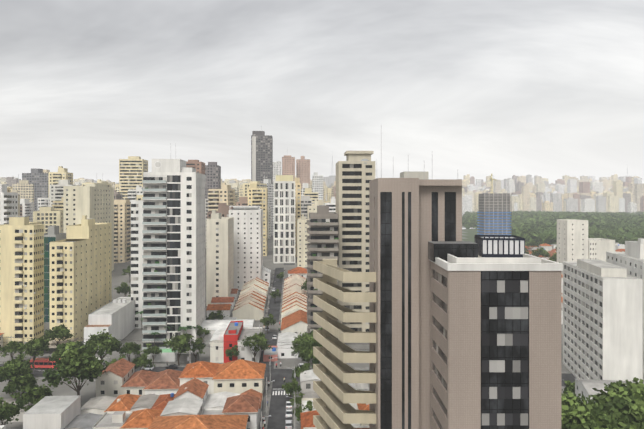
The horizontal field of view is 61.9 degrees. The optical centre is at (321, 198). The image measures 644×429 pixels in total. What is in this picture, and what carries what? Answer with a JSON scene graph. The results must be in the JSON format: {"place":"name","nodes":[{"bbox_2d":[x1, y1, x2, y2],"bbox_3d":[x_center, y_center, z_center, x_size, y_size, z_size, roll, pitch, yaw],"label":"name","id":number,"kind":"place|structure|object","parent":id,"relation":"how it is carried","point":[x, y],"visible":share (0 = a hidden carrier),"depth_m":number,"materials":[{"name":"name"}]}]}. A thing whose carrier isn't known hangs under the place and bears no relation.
{"place":"outdoors","nodes":[
{"label":"outdoors","id":0,"kind":"place"},
{"bbox_2d":[3,337,368,428],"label":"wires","id":1,"kind":"object","parent":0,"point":[199,345],"visible":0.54,"depth_m":189.98,"materials":[{"name":"rubber"}]},
{"bbox_2d":[0,214,568,428],"bbox_3d":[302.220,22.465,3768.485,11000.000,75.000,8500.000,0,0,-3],"label":"ground","id":2,"kind":"structure","parent":0,"point":[87,392],"depth_m":211.26,"materials":[{"name":"concrete"}]},
{"bbox_2d":[0,397,23,424],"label":"tree","id":3,"kind":"object","parent":2,"relation":"on","point":[8,410],"visible":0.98,"depth_m":132.75,"materials":[{"name":"green plant"}]},
{"bbox_2d":[0,360,38,396],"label":"tree","id":4,"kind":"object","parent":2,"relation":"on","point":[9,370],"visible":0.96,"depth_m":159.46,"materials":[{"name":"green plant"}]},
{"bbox_2d":[5,353,33,374],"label":"tree","id":5,"kind":"object","parent":2,"relation":"on","point":[19,359],"visible":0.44,"depth_m":176.26,"materials":[{"name":"green plant"}]},
{"bbox_2d":[2,374,44,399],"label":"tree","id":6,"kind":"object","parent":2,"relation":"on","point":[24,382],"visible":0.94,"depth_m":151.40,"materials":[{"name":"green plant"}]},
{"bbox_2d":[15,385,52,411],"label":"tree","id":7,"kind":"object","parent":2,"relation":"on","point":[30,394],"visible":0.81,"depth_m":142.13,"materials":[{"name":"green plant"}]},
{"bbox_2d":[40,324,74,349],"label":"tree","id":8,"kind":"object","parent":2,"relation":"on","point":[60,331],"visible":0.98,"depth_m":207.08,"materials":[{"name":"green plant"}]},
{"bbox_2d":[42,342,107,394],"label":"tree","id":9,"kind":"object","parent":2,"relation":"on","point":[83,364],"visible":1,"depth_m":149.06,"materials":[{"name":"green plant"}]},
{"bbox_2d":[75,341,85,348],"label":"tree","id":10,"kind":"object","parent":2,"relation":"on","point":[78,343],"visible":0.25,"depth_m":194.58,"materials":[{"name":"green plant"}]},
{"bbox_2d":[106,357,122,367],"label":"tree","id":11,"kind":"object","parent":2,"relation":"on","point":[112,361],"visible":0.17,"depth_m":174.85,"materials":[{"name":"green plant"}]},
{"bbox_2d":[114,282,130,296],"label":"tree","id":12,"kind":"object","parent":2,"relation":"on","point":[125,288],"visible":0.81,"depth_m":287.25,"materials":[{"name":"green plant"}]},
{"bbox_2d":[122,265,130,282],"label":"tree","id":13,"kind":"object","parent":2,"relation":"on","point":[128,270],"visible":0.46,"depth_m":335.32,"materials":[{"name":"green plant"}]},
{"bbox_2d":[0,356,261,428],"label":"boundary walls","id":14,"kind":"structure","parent":2,"relation":"on","point":[6,358],"depth_m":196.22,"materials":[{"name":"concrete"}]},
{"bbox_2d":[143,343,161,363],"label":"tree","id":15,"kind":"object","parent":2,"relation":"on","point":[151,349],"visible":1,"depth_m":192.65,"materials":[{"name":"green plant"}]},
{"bbox_2d":[163,333,194,365],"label":"tree","id":16,"kind":"object","parent":2,"relation":"on","point":[179,343],"visible":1,"depth_m":189.55,"materials":[{"name":"green plant"}]},
{"bbox_2d":[184,338,204,361],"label":"tree","id":17,"kind":"object","parent":2,"relation":"on","point":[201,347],"visible":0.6,"depth_m":194.27,"materials":[{"name":"green plant"}]},
{"bbox_2d":[196,325,210,342],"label":"tree","id":18,"kind":"object","parent":2,"relation":"on","point":[200,331],"visible":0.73,"depth_m":216.43,"materials":[{"name":"green plant"}]},
{"bbox_2d":[206,310,227,319],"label":"tree","id":19,"kind":"object","parent":2,"relation":"on","point":[218,315],"visible":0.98,"depth_m":243.13,"materials":[{"name":"green plant"}]},
{"bbox_2d":[225,345,239,359],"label":"tree","id":20,"kind":"object","parent":2,"relation":"on","point":[233,351],"visible":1,"depth_m":191.91,"materials":[{"name":"green plant"}]},
{"bbox_2d":[241,332,272,361],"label":"tree","id":21,"kind":"object","parent":2,"relation":"on","point":[260,337],"visible":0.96,"depth_m":193.12,"materials":[{"name":"green plant"}]},
{"bbox_2d":[260,313,275,333],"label":"tree","id":22,"kind":"object","parent":2,"relation":"on","point":[267,321],"visible":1,"depth_m":235.87,"materials":[{"name":"green plant"}]},
{"bbox_2d":[269,289,280,299],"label":"tree","id":23,"kind":"object","parent":2,"relation":"on","point":[274,294],"visible":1,"depth_m":286.25,"materials":[{"name":"green plant"}]},
{"bbox_2d":[276,272,283,282],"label":"tree","id":24,"kind":"object","parent":2,"relation":"on","point":[281,274],"visible":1,"depth_m":334.17,"materials":[{"name":"green plant"}]},
{"bbox_2d":[289,392,304,407],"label":"tree","id":25,"kind":"object","parent":2,"relation":"on","point":[299,399],"visible":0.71,"depth_m":147.63,"materials":[{"name":"green plant"}]},
{"bbox_2d":[291,363,312,379],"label":"tree","id":26,"kind":"object","parent":2,"relation":"on","point":[301,369],"visible":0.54,"depth_m":167.35,"materials":[{"name":"green plant"}]},
{"bbox_2d":[291,331,314,367],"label":"tree","id":27,"kind":"object","parent":2,"relation":"on","point":[296,342],"visible":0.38,"depth_m":187.14,"materials":[{"name":"green plant"}]},
{"bbox_2d":[293,400,313,422],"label":"tree","id":28,"kind":"object","parent":2,"relation":"on","point":[298,410],"visible":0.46,"depth_m":136.29,"materials":[{"name":"green plant"}]},
{"bbox_2d":[301,278,306,290],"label":"tree","id":29,"kind":"object","parent":2,"relation":"on","point":[304,286],"visible":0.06,"depth_m":284.89,"materials":[{"name":"green plant"}]},
{"bbox_2d":[0,131,643,428],"bbox_3d":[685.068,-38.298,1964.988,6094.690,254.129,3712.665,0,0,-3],"label":"buildings","id":30,"kind":"structure","parent":2,"relation":"on","point":[429,306],"depth_m":177.52,"materials":[{"name":"beige concrete"}]},
{"bbox_2d":[489,174,496,192],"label":"tower crane","id":31,"kind":"object","parent":30,"relation":"on","point":[491,179],"visible":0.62,"depth_m":621.30,"materials":[{"name":"metal"}]},
{"bbox_2d":[526,240,538,248],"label":"tree","id":32,"kind":"object","parent":2,"relation":"on","point":[531,243],"visible":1,"depth_m":594.49,"materials":[{"name":"green plant"}]},
{"bbox_2d":[530,247,549,257],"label":"tree","id":33,"kind":"object","parent":2,"relation":"on","point":[540,252],"visible":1,"depth_m":474.09,"materials":[{"name":"green plant"}]},
{"bbox_2d":[462,210,643,246],"bbox_3d":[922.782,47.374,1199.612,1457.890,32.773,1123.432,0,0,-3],"label":"park trees","id":34,"kind":"object","parent":2,"relation":"on","point":[618,227],"visible":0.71,"depth_m":906.88,"materials":[{"name":"green plant"}]},
{"bbox_2d":[549,253,556,260],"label":"tree","id":35,"kind":"object","parent":2,"relation":"on","point":[554,257],"visible":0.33,"depth_m":439.97,"materials":[{"name":"green plant"}]},
{"bbox_2d":[562,380,574,393],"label":"tree","id":36,"kind":"object","parent":2,"relation":"on","point":[570,385],"visible":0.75,"depth_m":154.50,"materials":[{"name":"green plant"}]},
{"bbox_2d":[566,420,613,428],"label":"tree","id":37,"kind":"object","parent":2,"relation":"on","point":[586,424],"visible":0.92,"depth_m":101.06,"materials":[{"name":"green plant"}]},
{"bbox_2d":[587,383,643,413],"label":"tree","id":38,"kind":"object","parent":2,"relation":"on","point":[610,394],"visible":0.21,"depth_m":119.36,"materials":[{"name":"green plant"}]},
{"bbox_2d":[598,393,643,428],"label":"tree","id":39,"kind":"object","parent":2,"relation":"on","point":[621,410],"visible":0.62,"depth_m":111.49,"materials":[{"name":"green plant"}]},
{"bbox_2d":[598,377,643,406],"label":"tree","id":40,"kind":"object","parent":2,"relation":"on","point":[637,387],"visible":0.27,"depth_m":120.82,"materials":[{"name":"green plant"}]},
{"bbox_2d":[0,263,576,428],"bbox_3d":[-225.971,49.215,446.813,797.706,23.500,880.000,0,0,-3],"label":"roads","id":41,"kind":"structure","parent":0,"point":[277,398],"depth_m":181.46,"materials":[{"name":"grey asphalt"}]},
{"bbox_2d":[0,341,24,357],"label":"tree","id":42,"kind":"object","parent":41,"relation":"on","point":[11,347],"visible":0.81,"depth_m":191.04,"materials":[{"name":"green plant"}]},
{"bbox_2d":[16,337,50,368],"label":"tree","id":43,"kind":"object","parent":41,"relation":"on","point":[38,345],"visible":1,"depth_m":186.68,"materials":[{"name":"green plant"}]},
{"bbox_2d":[30,358,59,368],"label":"bus","id":44,"kind":"object","parent":41,"relation":"on","point":[41,362],"visible":0.54,"depth_m":188.43,"materials":[{"name":"red metal"}]},
{"bbox_2d":[48,340,79,361],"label":"tree","id":45,"kind":"object","parent":41,"relation":"on","point":[56,356],"visible":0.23,"depth_m":178.92,"materials":[{"name":"green plant"}]},
{"bbox_2d":[83,329,121,363],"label":"tree","id":46,"kind":"object","parent":41,"relation":"on","point":[109,344],"visible":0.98,"depth_m":184.03,"materials":[{"name":"green plant"}]},
{"bbox_2d":[116,342,141,361],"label":"tree","id":47,"kind":"object","parent":41,"relation":"on","point":[129,348],"visible":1,"depth_m":189.65,"materials":[{"name":"green plant"}]},
{"bbox_2d":[131,352,155,369],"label":"tree","id":48,"kind":"object","parent":41,"relation":"on","point":[139,362],"visible":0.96,"depth_m":177.37,"materials":[{"name":"green plant"}]},
{"bbox_2d":[165,364,178,368],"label":"car","id":49,"kind":"object","parent":41,"relation":"on","point":[174,366],"visible":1,"depth_m":188.18,"materials":[{"name":"grey metal"}]},
{"bbox_2d":[186,350,192,363],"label":"pole","id":50,"kind":"object","parent":41,"relation":"on","point":[189,356],"visible":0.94,"depth_m":176.24,"materials":[{"name":"concrete"}]},
{"bbox_2d":[260,411,270,427],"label":"pole","id":51,"kind":"object","parent":41,"relation":"on","point":[261,423],"visible":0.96,"depth_m":125.22,"materials":[{"name":"concrete"}]},
{"bbox_2d":[266,377,274,413],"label":"pole","id":52,"kind":"object","parent":41,"relation":"on","point":[266,393],"visible":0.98,"depth_m":149.16,"materials":[{"name":"concrete"}]},
{"bbox_2d":[269,354,276,385],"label":"pole","id":53,"kind":"object","parent":41,"relation":"on","point":[270,368],"visible":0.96,"depth_m":171.18,"materials":[{"name":"concrete"}]},
{"bbox_2d":[285,420,291,428],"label":"car","id":54,"kind":"object","parent":41,"relation":"on","point":[288,424],"visible":1,"depth_m":138.78,"materials":[{"name":"grey metal"}]},
{"bbox_2d":[286,409,291,416],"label":"car","id":55,"kind":"object","parent":41,"relation":"on","point":[288,413],"visible":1,"depth_m":146.86,"materials":[{"name":"grey metal"}]},
{"bbox_2d":[286,401,291,408],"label":"car","id":56,"kind":"object","parent":41,"relation":"on","point":[288,405],"visible":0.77,"depth_m":152.74,"materials":[{"name":"grey metal"}]},
{"bbox_2d":[281,378,300,398],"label":"tree","id":57,"kind":"object","parent":41,"relation":"on","point":[289,388],"visible":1,"depth_m":156.07,"materials":[{"name":"green plant"}]},
{"bbox_2d":[286,392,295,428],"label":"pole","id":58,"kind":"object","parent":41,"relation":"on","point":[294,409],"visible":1,"depth_m":137.58,"materials":[{"name":"concrete"}]},
{"bbox_2d":[294,336,322,367],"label":"tree","id":59,"kind":"object","parent":41,"relation":"on","point":[305,349],"visible":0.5,"depth_m":173.87,"materials":[{"name":"green plant"}]},
{"bbox_2d":[561,390,598,412],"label":"tree","id":60,"kind":"object","parent":41,"relation":"on","point":[567,397],"visible":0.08,"depth_m":120.03,"materials":[{"name":"green plant"}]},
{"bbox_2d":[561,400,603,428],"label":"tree","id":61,"kind":"object","parent":41,"relation":"on","point":[565,414],"visible":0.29,"depth_m":107.19,"materials":[{"name":"green plant"}]},
{"bbox_2d":[563,404,606,423],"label":"tree","id":62,"kind":"object","parent":41,"relation":"on","point":[570,407],"visible":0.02,"depth_m":113.28,"materials":[{"name":"green plant"}]},
{"bbox_2d":[561,400,618,427],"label":"tree","id":63,"kind":"object","parent":41,"relation":"on","point":[584,414],"visible":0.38,"depth_m":106.64,"materials":[{"name":"green plant"}]},
{"bbox_2d":[601,422,642,428],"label":"tree","id":64,"kind":"object","parent":41,"relation":"on","point":[632,426],"visible":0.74,"depth_m":100.96,"materials":[{"name":"green plant"}]},
{"bbox_2d":[611,419,640,428],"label":"tree","id":65,"kind":"object","parent":41,"relation":"on","point":[624,426],"visible":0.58,"depth_m":101.97,"materials":[{"name":"green plant"}]},
{"bbox_2d":[0,0,643,228],"label":"sky","id":66,"kind":"structure","parent":0,"point":[551,90],"materials":[{"name":"white"}]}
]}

